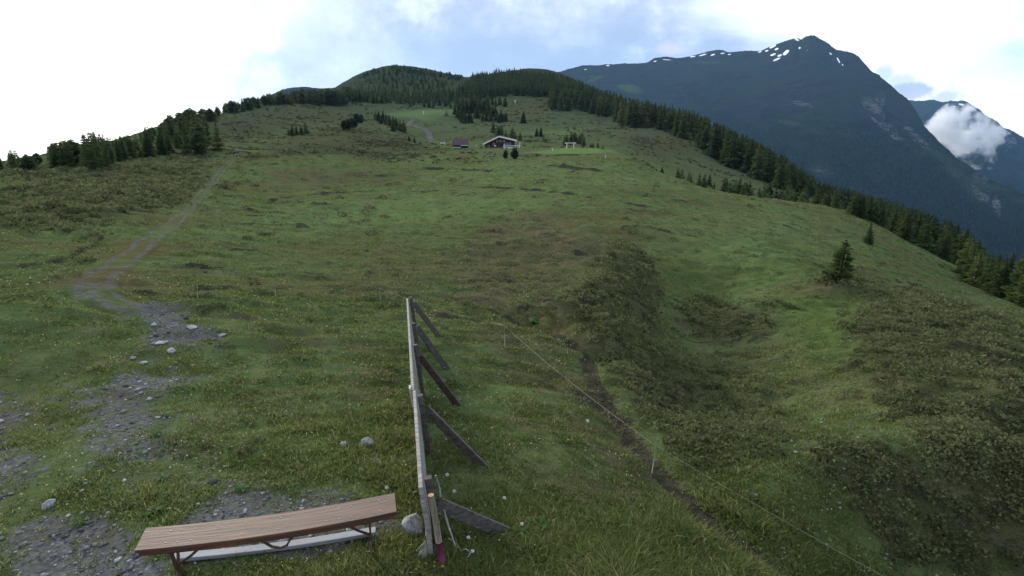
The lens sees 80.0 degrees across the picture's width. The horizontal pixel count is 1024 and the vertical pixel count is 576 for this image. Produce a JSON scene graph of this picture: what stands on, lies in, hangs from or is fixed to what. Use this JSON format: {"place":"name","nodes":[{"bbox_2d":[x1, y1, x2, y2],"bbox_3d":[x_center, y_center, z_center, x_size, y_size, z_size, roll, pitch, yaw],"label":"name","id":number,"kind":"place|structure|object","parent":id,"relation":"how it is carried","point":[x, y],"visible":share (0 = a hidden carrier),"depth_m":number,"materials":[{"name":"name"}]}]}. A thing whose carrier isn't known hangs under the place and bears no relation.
{"place":"outdoors","nodes":[
{"label":"outdoors","id":0,"kind":"place"},
{"bbox_2d":[64,148,242,315],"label":"dirt track","id":1,"kind":"structure","parent":0,"point":[100,286],"depth_m":17.21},
{"bbox_2d":[271,87,332,96],"bbox_3d":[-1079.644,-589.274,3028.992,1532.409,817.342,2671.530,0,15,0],"label":"hill","id":2,"kind":"structure","parent":0,"point":[287,90],"depth_m":3217.41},
{"bbox_2d":[406,119,433,141],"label":"gravel road","id":3,"kind":"structure","parent":0,"point":[429,134],"depth_m":314.02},
{"bbox_2d":[0,65,1023,575],"bbox_3d":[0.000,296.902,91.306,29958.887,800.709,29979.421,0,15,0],"label":"ground","id":4,"kind":"structure","parent":0,"point":[706,263],"depth_m":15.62,"materials":[{"name":"plant"}]},
{"bbox_2d":[41,499,55,509],"bbox_3d":[-4.460,2.078,5.871,0.107,0.079,0.122,-8,17,-27],"label":"stone","id":5,"kind":"object","parent":4,"relation":"on","point":[49,503],"visible":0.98,"depth_m":5.84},
{"bbox_2d":[71,518,86,527],"bbox_3d":[-3.892,2.122,5.501,0.105,0.046,0.139,0,15,0],"label":"dock plant","id":6,"kind":"object","parent":4,"relation":"on","point":[79,523],"visible":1,"depth_m":5.51,"materials":[{"name":"green plant"}]},
{"bbox_2d":[78,133,95,167],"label":"larch tree","id":7,"kind":"object","parent":4,"relation":"on","point":[82,155],"visible":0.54,"depth_m":95.24,"materials":[{"name":"green plant"}]},
{"bbox_2d":[83,133,100,169],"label":"larch tree","id":8,"kind":"object","parent":4,"relation":"on","point":[91,156],"visible":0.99,"depth_m":92.74,"materials":[{"name":"green plant"}]},
{"bbox_2d":[92,132,101,152],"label":"larch tree","id":9,"kind":"object","parent":4,"relation":"on","point":[96,138],"visible":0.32,"depth_m":103.16,"materials":[{"name":"green plant"}]},
{"bbox_2d":[91,135,105,165],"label":"larch tree","id":10,"kind":"object","parent":4,"relation":"on","point":[98,154],"visible":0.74,"depth_m":96.99,"materials":[{"name":"green plant"}]},
{"bbox_2d":[100,137,111,166],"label":"larch tree","id":11,"kind":"object","parent":4,"relation":"on","point":[105,155],"visible":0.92,"depth_m":99.19,"materials":[{"name":"green plant"}]},
{"bbox_2d":[142,127,156,157],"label":"spruce tree","id":12,"kind":"object","parent":4,"relation":"on","point":[148,144],"visible":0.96,"depth_m":136.67,"materials":[{"name":"green plant"}]},
{"bbox_2d":[143,503,165,516],"bbox_3d":[-3.263,2.028,5.581,0.177,0.065,0.207,-4,16,-14],"label":"dock plant","id":13,"kind":"object","parent":4,"relation":"on","point":[150,511],"visible":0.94,"depth_m":5.58,"materials":[{"name":"green plant"}]},
{"bbox_2d":[150,430,161,436],"bbox_3d":[-4.279,1.758,7.332,0.142,0.055,0.152,0,15,0],"label":"dock plant","id":14,"kind":"object","parent":4,"relation":"on","point":[154,433],"visible":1,"depth_m":7.35,"materials":[{"name":"green plant"}]},
{"bbox_2d":[155,124,170,155],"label":"spruce tree","id":15,"kind":"object","parent":4,"relation":"on","point":[162,149],"visible":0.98,"depth_m":140.51,"materials":[{"name":"green plant"}]},
{"bbox_2d":[156,475,170,480],"bbox_3d":[-3.556,1.935,6.222,0.125,0.041,0.137,0,15,0],"label":"dock plant","id":16,"kind":"object","parent":4,"relation":"on","point":[162,477],"visible":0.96,"depth_m":6.22,"materials":[{"name":"green plant"}]},
{"bbox_2d":[167,347,175,352],"bbox_3d":[-6.011,1.109,10.769,0.144,0.096,0.208,-6,21,-37],"label":"stone","id":17,"kind":"object","parent":4,"relation":"on","point":[171,350],"visible":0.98,"depth_m":10.73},
{"bbox_2d":[179,118,192,154],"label":"larch tree","id":18,"kind":"object","parent":4,"relation":"on","point":[185,140],"visible":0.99,"depth_m":141.90,"materials":[{"name":"green plant"}]},
{"bbox_2d":[186,325,196,328],"bbox_3d":[-6.273,0.767,11.953,0.188,0.044,0.218,-4,21,-37],"label":"stone","id":19,"kind":"object","parent":4,"relation":"on","point":[191,326],"visible":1,"depth_m":11.93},
{"bbox_2d":[211,121,225,150],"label":"larch tree","id":20,"kind":"object","parent":4,"relation":"on","point":[216,146],"visible":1,"depth_m":152.89,"materials":[{"name":"green plant"}]},
{"bbox_2d":[234,483,248,492],"bbox_3d":[-2.630,1.961,5.958,0.136,0.044,0.140,0,15,0],"label":"dock plant","id":21,"kind":"object","parent":4,"relation":"on","point":[241,488],"visible":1,"depth_m":5.97,"materials":[{"name":"green plant"}]},
{"bbox_2d":[135,493,396,575],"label":"bench","id":22,"kind":"object","parent":4,"relation":"on","point":[195,538],"visible":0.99,"depth_m":4.67,"materials":[{"name":"brown wood"}]},
{"bbox_2d":[174,526,375,563],"bbox_3d":[-1.937,2.144,5.058,1.578,0.093,0.082,-3,16,-12],"label":"plank","id":23,"kind":"object","parent":4,"relation":"on","point":[354,535],"visible":0.84,"depth_m":5.04,"materials":[{"name":"white wood"}]},
{"bbox_2d":[289,126,295,135],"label":"spruce tree","id":24,"kind":"object","parent":4,"relation":"on","point":[292,132],"visible":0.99,"depth_m":219.65,"materials":[{"name":"green plant"}]},
{"bbox_2d":[0,298,595,575],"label":"pebbles","id":25,"kind":"object","parent":4,"relation":"on","point":[14,550],"visible":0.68,"depth_m":5.71,"materials":[{"name":"stone"}]},
{"bbox_2d":[303,122,308,132],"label":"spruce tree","id":26,"kind":"object","parent":4,"relation":"on","point":[305,127],"visible":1,"depth_m":236.34,"materials":[{"name":"green plant"}]},
{"bbox_2d":[343,118,352,128],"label":"pine tree","id":27,"kind":"object","parent":4,"relation":"on","point":[348,125],"visible":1,"depth_m":243.45,"materials":[{"name":"green plant"}]},
{"bbox_2d":[349,118,357,127],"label":"pine tree","id":28,"kind":"object","parent":4,"relation":"on","point":[353,122],"visible":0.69,"depth_m":253.41,"materials":[{"name":"green plant"}]},
{"bbox_2d":[353,113,360,123],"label":"pine tree","id":29,"kind":"object","parent":4,"relation":"on","point":[357,118],"visible":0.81,"depth_m":286.29,"materials":[{"name":"green plant"}]},
{"bbox_2d":[359,437,374,448],"bbox_3d":[-1.696,1.824,7.147,0.174,0.162,0.192,6,16,21],"label":"stone","id":30,"kind":"object","parent":4,"relation":"on","point":[368,440],"visible":0.63,"depth_m":7.10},
{"bbox_2d":[4,91,815,195],"bbox_3d":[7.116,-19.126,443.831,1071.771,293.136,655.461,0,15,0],"label":"dwarf shrubs","id":31,"kind":"object","parent":4,"relation":"on","point":[269,116],"visible":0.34,"depth_m":235.32,"materials":[{"name":"green plant"}]},
{"bbox_2d":[401,513,423,535],"bbox_3d":[-0.869,2.077,5.339,0.190,0.195,0.256,-2,15,-9],"label":"stone","id":32,"kind":"object","parent":4,"relation":"on","point":[411,523],"visible":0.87,"depth_m":5.27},
{"bbox_2d":[406,297,510,563],"bbox_3d":[-1.064,1.338,8.966,0.890,1.788,8.501,-3,15,-10],"label":"wooden fence","id":33,"kind":"object","parent":4,"relation":"on","point":[431,507],"visible":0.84,"depth_m":6.74,"materials":[{"name":"grey wood"}]},
{"bbox_2d":[452,139,468,147],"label":"barn","id":34,"kind":"structure","parent":4,"relation":"on","point":[460,143],"depth_m":210.49,"materials":[{"name":"brown wood"}]},
{"bbox_2d":[461,111,467,123],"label":"spruce tree","id":35,"kind":"object","parent":4,"relation":"on","point":[464,120],"visible":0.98,"depth_m":374.72,"materials":[{"name":"green plant"}]},
{"bbox_2d":[466,109,471,122],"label":"spruce tree","id":36,"kind":"object","parent":4,"relation":"on","point":[468,116],"visible":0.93,"depth_m":383.04,"materials":[{"name":"green plant"}]},
{"bbox_2d":[469,98,474,112],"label":"spruce tree","id":37,"kind":"object","parent":4,"relation":"on","point":[471,108],"visible":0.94,"depth_m":444.79,"materials":[{"name":"green plant"}]},
{"bbox_2d":[474,108,479,118],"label":"spruce tree","id":38,"kind":"object","parent":4,"relation":"on","point":[477,114],"visible":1,"depth_m":407.79,"materials":[{"name":"green plant"}]},
{"bbox_2d":[0,277,954,575],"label":"meadow flowers","id":39,"kind":"object","parent":4,"relation":"on","point":[378,429],"visible":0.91,"depth_m":7.71,"materials":[{"name":"white plant"}]},
{"bbox_2d":[480,99,486,113],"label":"spruce tree","id":40,"kind":"object","parent":4,"relation":"on","point":[483,108],"visible":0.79,"depth_m":438.02,"materials":[{"name":"green plant"}]},
{"bbox_2d":[487,110,493,121],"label":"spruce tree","id":41,"kind":"object","parent":4,"relation":"on","point":[490,115],"visible":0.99,"depth_m":391.88,"materials":[{"name":"green plant"}]},
{"bbox_2d":[490,122,495,132],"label":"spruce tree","id":42,"kind":"object","parent":4,"relation":"on","point":[493,129],"visible":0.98,"depth_m":298.39,"materials":[{"name":"green plant"}]},
{"bbox_2d":[0,64,995,263],"bbox_3d":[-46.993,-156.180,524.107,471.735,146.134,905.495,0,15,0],"label":"forest","id":43,"kind":"object","parent":4,"relation":"on","point":[568,93],"visible":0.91,"depth_m":388.94,"materials":[{"name":"plant"}]},
{"bbox_2d":[483,136,519,147],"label":"chalet","id":44,"kind":"object","parent":4,"relation":"on","point":[501,142],"visible":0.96,"depth_m":213.13,"materials":[{"name":"brown wood"}]},
{"bbox_2d":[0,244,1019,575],"bbox_3d":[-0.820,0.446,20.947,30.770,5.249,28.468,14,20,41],"label":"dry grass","id":45,"kind":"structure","parent":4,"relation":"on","point":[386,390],"depth_m":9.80,"materials":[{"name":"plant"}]},
{"bbox_2d":[0,151,1023,575],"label":"heather","id":46,"kind":"object","parent":4,"relation":"on","point":[90,189],"visible":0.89,"depth_m":14.58,"materials":[{"name":"green plant"}]},
{"bbox_2d":[0,155,1023,389],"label":"meadow tussocks","id":47,"kind":"object","parent":4,"relation":"on","point":[71,265],"visible":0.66,"depth_m":32.62,"materials":[{"name":"plant"}]},
{"bbox_2d":[510,146,518,159],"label":"pine tree","id":48,"kind":"object","parent":4,"relation":"on","point":[514,153],"visible":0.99,"depth_m":145.73,"materials":[{"name":"green plant"}]},
{"bbox_2d":[510,525,528,538],"bbox_3d":[0.059,2.150,5.376,0.199,0.074,0.199,9,18,31],"label":"dock plant","id":49,"kind":"object","parent":4,"relation":"on","point":[521,528],"visible":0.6,"depth_m":5.40,"materials":[{"name":"green plant"}]},
{"bbox_2d":[518,111,526,122],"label":"spruce tree","id":50,"kind":"object","parent":4,"relation":"on","point":[523,119],"visible":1,"depth_m":389.03,"materials":[{"name":"green plant"}]},
{"bbox_2d":[528,317,538,323],"bbox_3d":[0.605,0.916,16.848,0.332,0.119,0.400,-7,17,-24],"label":"dock plant","id":51,"kind":"object","parent":4,"relation":"on","point":[533,320],"visible":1,"depth_m":16.88,"materials":[{"name":"green plant"}]},
{"bbox_2d":[525,515,551,530],"bbox_3d":[0.221,2.156,5.553,0.258,0.081,0.260,-4,16,-16],"label":"dock plant","id":52,"kind":"object","parent":4,"relation":"on","point":[542,517],"visible":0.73,"depth_m":5.60,"materials":[{"name":"green plant"}]},
{"bbox_2d":[573,131,578,142],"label":"larch tree","id":53,"kind":"object","parent":4,"relation":"on","point":[576,140],"visible":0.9,"depth_m":258.95,"materials":[{"name":"green plant"}]},
{"bbox_2d":[615,97,626,126],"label":"larch tree","id":54,"kind":"object","parent":4,"relation":"on","point":[620,120],"visible":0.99,"depth_m":376.61,"materials":[{"name":"green plant"}]},
{"bbox_2d":[651,439,657,472],"bbox_3d":[1.791,2.180,7.685,0.065,0.595,0.049,0,15,0],"label":"fence stake","id":55,"kind":"object","parent":4,"relation":"on","point":[654,456],"visible":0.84,"depth_m":7.68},
{"bbox_2d":[506,327,881,575],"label":"fence wire","id":56,"kind":"object","parent":55,"relation":"attached to","point":[705,475],"visible":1,"depth_m":7.09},
{"bbox_2d":[694,116,709,144],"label":"larch tree","id":57,"kind":"object","parent":4,"relation":"on","point":[699,134],"visible":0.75,"depth_m":326.87,"materials":[{"name":"green plant"}]},
{"bbox_2d":[704,122,721,158],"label":"spruce tree","id":58,"kind":"object","parent":4,"relation":"on","point":[713,141],"visible":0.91,"depth_m":310.05,"materials":[{"name":"green plant"}]},
{"bbox_2d":[713,124,727,157],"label":"spruce tree","id":59,"kind":"object","parent":4,"relation":"on","point":[722,133],"visible":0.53,"depth_m":310.34,"materials":[{"name":"green plant"}]},
{"bbox_2d":[719,130,728,159],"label":"larch tree","id":60,"kind":"object","parent":4,"relation":"on","point":[722,143],"visible":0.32,"depth_m":305.92,"materials":[{"name":"green plant"}]},
{"bbox_2d":[717,128,731,163],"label":"spruce tree","id":61,"kind":"object","parent":4,"relation":"on","point":[725,148],"visible":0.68,"depth_m":300.86,"materials":[{"name":"green plant"}]},
{"bbox_2d":[721,131,741,167],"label":"conifer tree","id":62,"kind":"object","parent":4,"relation":"on","point":[732,147],"visible":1,"depth_m":296.56,"materials":[{"name":"green plant"}]},
{"bbox_2d":[735,179,742,193],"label":"spruce tree","id":63,"kind":"object","parent":4,"relation":"on","point":[737,190],"visible":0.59,"depth_m":156.16,"materials":[{"name":"green plant"}]},
{"bbox_2d":[732,134,746,167],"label":"larch tree","id":64,"kind":"object","parent":4,"relation":"on","point":[740,163],"visible":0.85,"depth_m":296.87,"materials":[{"name":"green plant"}]},
{"bbox_2d":[738,138,755,173],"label":"spruce tree","id":65,"kind":"object","parent":4,"relation":"on","point":[745,168],"visible":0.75,"depth_m":290.98,"materials":[{"name":"green plant"}]},
{"bbox_2d":[743,139,752,164],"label":"larch tree","id":66,"kind":"object","parent":4,"relation":"on","point":[747,145],"visible":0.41,"depth_m":298.39,"materials":[{"name":"green plant"}]},
{"bbox_2d":[747,182,753,195],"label":"spruce tree","id":67,"kind":"object","parent":4,"relation":"on","point":[749,190],"visible":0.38,"depth_m":160.33,"materials":[{"name":"green plant"}]},
{"bbox_2d":[746,142,761,179],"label":"spruce tree","id":68,"kind":"object","parent":4,"relation":"on","point":[749,174],"visible":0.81,"depth_m":279.03,"materials":[{"name":"green plant"}]},
{"bbox_2d":[750,142,764,179],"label":"larch tree","id":69,"kind":"object","parent":4,"relation":"on","point":[760,163],"visible":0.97,"depth_m":276.19,"materials":[{"name":"green plant"}]},
{"bbox_2d":[759,148,774,180],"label":"larch tree","id":70,"kind":"object","parent":4,"relation":"on","point":[766,164],"visible":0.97,"depth_m":272.51,"materials":[{"name":"green plant"}]},
{"bbox_2d":[762,181,774,198],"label":"spruce tree","id":71,"kind":"object","parent":4,"relation":"on","point":[771,191],"visible":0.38,"depth_m":155.73,"materials":[{"name":"green plant"}]},
{"bbox_2d":[762,153,779,182],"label":"larch tree","id":72,"kind":"object","parent":4,"relation":"on","point":[774,169],"visible":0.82,"depth_m":271.70,"materials":[{"name":"green plant"}]},
{"bbox_2d":[768,156,792,189],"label":"spruce tree","id":73,"kind":"object","parent":4,"relation":"on","point":[777,183],"visible":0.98,"depth_m":260.98,"materials":[{"name":"green plant"}]},
{"bbox_2d":[785,186,795,201],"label":"larch tree","id":74,"kind":"object","parent":4,"relation":"on","point":[791,196],"visible":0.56,"depth_m":141.55,"materials":[{"name":"green plant"}]},
{"bbox_2d":[793,185,800,201],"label":"spruce tree","id":75,"kind":"object","parent":4,"relation":"on","point":[796,193],"visible":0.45,"depth_m":152.03,"materials":[{"name":"green plant"}]},
{"bbox_2d":[797,188,806,201],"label":"larch tree","id":76,"kind":"object","parent":4,"relation":"on","point":[801,198],"visible":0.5,"depth_m":137.31,"materials":[{"name":"green plant"}]},
{"bbox_2d":[811,188,821,204],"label":"spruce tree","id":77,"kind":"object","parent":4,"relation":"on","point":[818,199],"visible":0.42,"depth_m":175.21,"materials":[{"name":"green plant"}]},
{"bbox_2d":[822,191,831,206],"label":"spruce tree","id":78,"kind":"object","parent":4,"relation":"on","point":[826,201],"visible":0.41,"depth_m":139.58,"materials":[{"name":"green plant"}]},
{"bbox_2d":[821,240,856,282],"bbox_3d":[18.248,-1.349,33.702,1.913,2.691,2.152,1,16,-3],"label":"conifer tree","id":79,"kind":"object","parent":4,"relation":"on","point":[839,255],"visible":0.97,"depth_m":33.51,"materials":[{"name":"green plant"}]},
{"bbox_2d":[862,222,874,245],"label":"spruce tree","id":80,"kind":"object","parent":4,"relation":"on","point":[869,237],"visible":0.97,"depth_m":72.52,"materials":[{"name":"green plant"}]},
{"bbox_2d":[888,206,899,232],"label":"spruce tree","id":81,"kind":"object","parent":4,"relation":"on","point":[894,219],"visible":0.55,"depth_m":124.85,"materials":[{"name":"green plant"}]},
{"bbox_2d":[893,209,906,237],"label":"larch tree","id":82,"kind":"object","parent":4,"relation":"on","point":[900,220],"visible":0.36,"depth_m":120.39,"materials":[{"name":"green plant"}]},
{"bbox_2d":[895,209,915,244],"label":"spruce tree","id":83,"kind":"object","parent":4,"relation":"on","point":[906,231],"visible":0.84,"depth_m":115.86,"materials":[{"name":"green plant"}]},
{"bbox_2d":[912,209,919,222],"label":"larch tree","id":84,"kind":"object","parent":4,"relation":"on","point":[915,216],"visible":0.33,"depth_m":239.88,"materials":[{"name":"green plant"}]},
{"bbox_2d":[912,215,923,243],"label":"spruce tree","id":85,"kind":"object","parent":4,"relation":"on","point":[916,233],"visible":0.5,"depth_m":136.06,"materials":[{"name":"green plant"}]},
{"bbox_2d":[911,213,926,235],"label":"larch tree","id":86,"kind":"object","parent":4,"relation":"on","point":[914,224],"visible":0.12,"depth_m":150.12,"materials":[{"name":"green plant"}]},
{"bbox_2d":[915,219,927,249],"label":"spruce tree","id":87,"kind":"object","parent":4,"relation":"on","point":[921,233],"visible":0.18,"depth_m":112.01,"materials":[{"name":"green plant"}]},
{"bbox_2d":[915,215,935,253],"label":"conifer tree","id":88,"kind":"object","parent":4,"relation":"on","point":[923,239],"visible":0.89,"depth_m":107.30,"materials":[{"name":"green plant"}]},
{"bbox_2d":[930,219,940,254],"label":"spruce tree","id":89,"kind":"object","parent":4,"relation":"on","point":[935,234],"visible":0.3,"depth_m":127.07,"materials":[{"name":"green plant"}]},
{"bbox_2d":[933,228,954,250],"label":"larch tree","id":90,"kind":"object","parent":4,"relation":"on","point":[939,243],"visible":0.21,"depth_m":121.48,"materials":[{"name":"green plant"}]},
{"bbox_2d":[936,229,952,262],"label":"spruce tree","id":91,"kind":"object","parent":4,"relation":"on","point":[945,252],"visible":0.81,"depth_m":102.38,"materials":[{"name":"green plant"}]},
{"bbox_2d":[949,234,959,261],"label":"spruce tree","id":92,"kind":"object","parent":4,"relation":"on","point":[957,243],"visible":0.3,"depth_m":107.58,"materials":[{"name":"green plant"}]},
{"bbox_2d":[951,231,970,264],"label":"larch tree","id":93,"kind":"object","parent":4,"relation":"on","point":[956,256],"visible":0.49,"depth_m":98.31,"materials":[{"name":"green plant"}]},
{"bbox_2d":[952,237,974,273],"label":"larch tree","id":94,"kind":"object","parent":4,"relation":"on","point":[959,262],"visible":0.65,"depth_m":79.81,"materials":[{"name":"green plant"}]},
{"bbox_2d":[957,242,980,282],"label":"larch tree","id":95,"kind":"object","parent":4,"relation":"on","point":[969,261],"visible":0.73,"depth_m":73.40,"materials":[{"name":"green plant"}]},
{"bbox_2d":[962,250,986,287],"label":"larch tree","id":96,"kind":"object","parent":4,"relation":"on","point":[972,280],"visible":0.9,"depth_m":65.15,"materials":[{"name":"green plant"}]},
{"bbox_2d":[968,248,985,283],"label":"larch tree","id":97,"kind":"object","parent":4,"relation":"on","point":[977,263],"visible":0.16,"depth_m":70.59,"materials":[{"name":"green plant"}]},
{"bbox_2d":[975,258,997,289],"bbox_3d":[49.000,-1.078,62.688,2.117,4.089,1.942,13,20,40],"label":"larch tree","id":98,"kind":"object","parent":4,"relation":"on","point":[983,279],"visible":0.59,"depth_m":62.62,"materials":[{"name":"green plant"}]},
{"bbox_2d":[979,264,1002,292],"bbox_3d":[45.842,-0.492,58.000,1.731,3.745,1.994,-1,14,-3],"label":"larch tree","id":99,"kind":"object","parent":4,"relation":"on","point":[989,287],"visible":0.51,"depth_m":58.09,"materials":[{"name":"green plant"}]},
{"bbox_2d":[985,260,1017,298],"bbox_3d":[44.586,-0.576,55.537,3.101,4.064,2.786,2,15,13],"label":"spruce tree","id":100,"kind":"object","parent":4,"relation":"on","point":[1003,275],"visible":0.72,"depth_m":55.31,"materials":[{"name":"green plant"}]},
{"bbox_2d":[1005,254,1017,271],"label":"spruce tree","id":101,"kind":"object","parent":4,"relation":"on","point":[1011,263],"visible":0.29,"depth_m":97.19,"materials":[{"name":"green plant"}]},
{"bbox_2d":[1000,256,1023,302],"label":"larch tree","id":102,"kind":"object","parent":4,"relation":"on","point":[1009,289],"visible":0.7,"depth_m":52.71,"materials":[{"name":"green plant"}]},
{"bbox_2d":[1010,274,1023,305],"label":"larch tree","id":103,"kind":"object","parent":4,"relation":"on","point":[1019,296],"visible":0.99,"depth_m":50.69,"materials":[{"name":"green plant"}]},
{"bbox_2d":[0,0,1023,160],"label":"sky","id":104,"kind":"structure","parent":0,"point":[69,69],"materials":[{"name":"white"}]},
{"bbox_2d":[558,35,1023,268],"bbox_3d":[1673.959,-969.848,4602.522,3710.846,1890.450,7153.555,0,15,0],"label":"mountain","id":105,"kind":"structure","parent":0,"point":[803,79],"depth_m":3797.17,"materials":[{"name":"stone"}]},
{"bbox_2d":[695,96,1023,268],"bbox_3d":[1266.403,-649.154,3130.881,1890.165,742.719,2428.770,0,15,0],"label":"mountain forest","id":106,"kind":"object","parent":105,"relation":"on","point":[1005,230],"visible":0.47,"depth_m":2763.84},
{"bbox_2d":[909,100,1023,193],"bbox_3d":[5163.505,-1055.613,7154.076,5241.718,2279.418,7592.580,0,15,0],"label":"mountain","id":107,"kind":"structure","parent":0,"point":[978,140],"depth_m":6228.38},
{"bbox_3d":[-7.425,0.150,14.396,0.065,0.458,0.048,0,15,0],"label":"fence stake","id":108,"kind":"object","parent":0,"visible":0},
{"bbox_2d":[145,278,495,323],"bbox_3d":[-4.063,0.005,15.119,8.669,0.854,3.245,3,16,12],"label":"fence wire","id":109,"kind":"object","parent":108,"relation":"attached to","point":[304,286],"visible":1,"depth_m":14.72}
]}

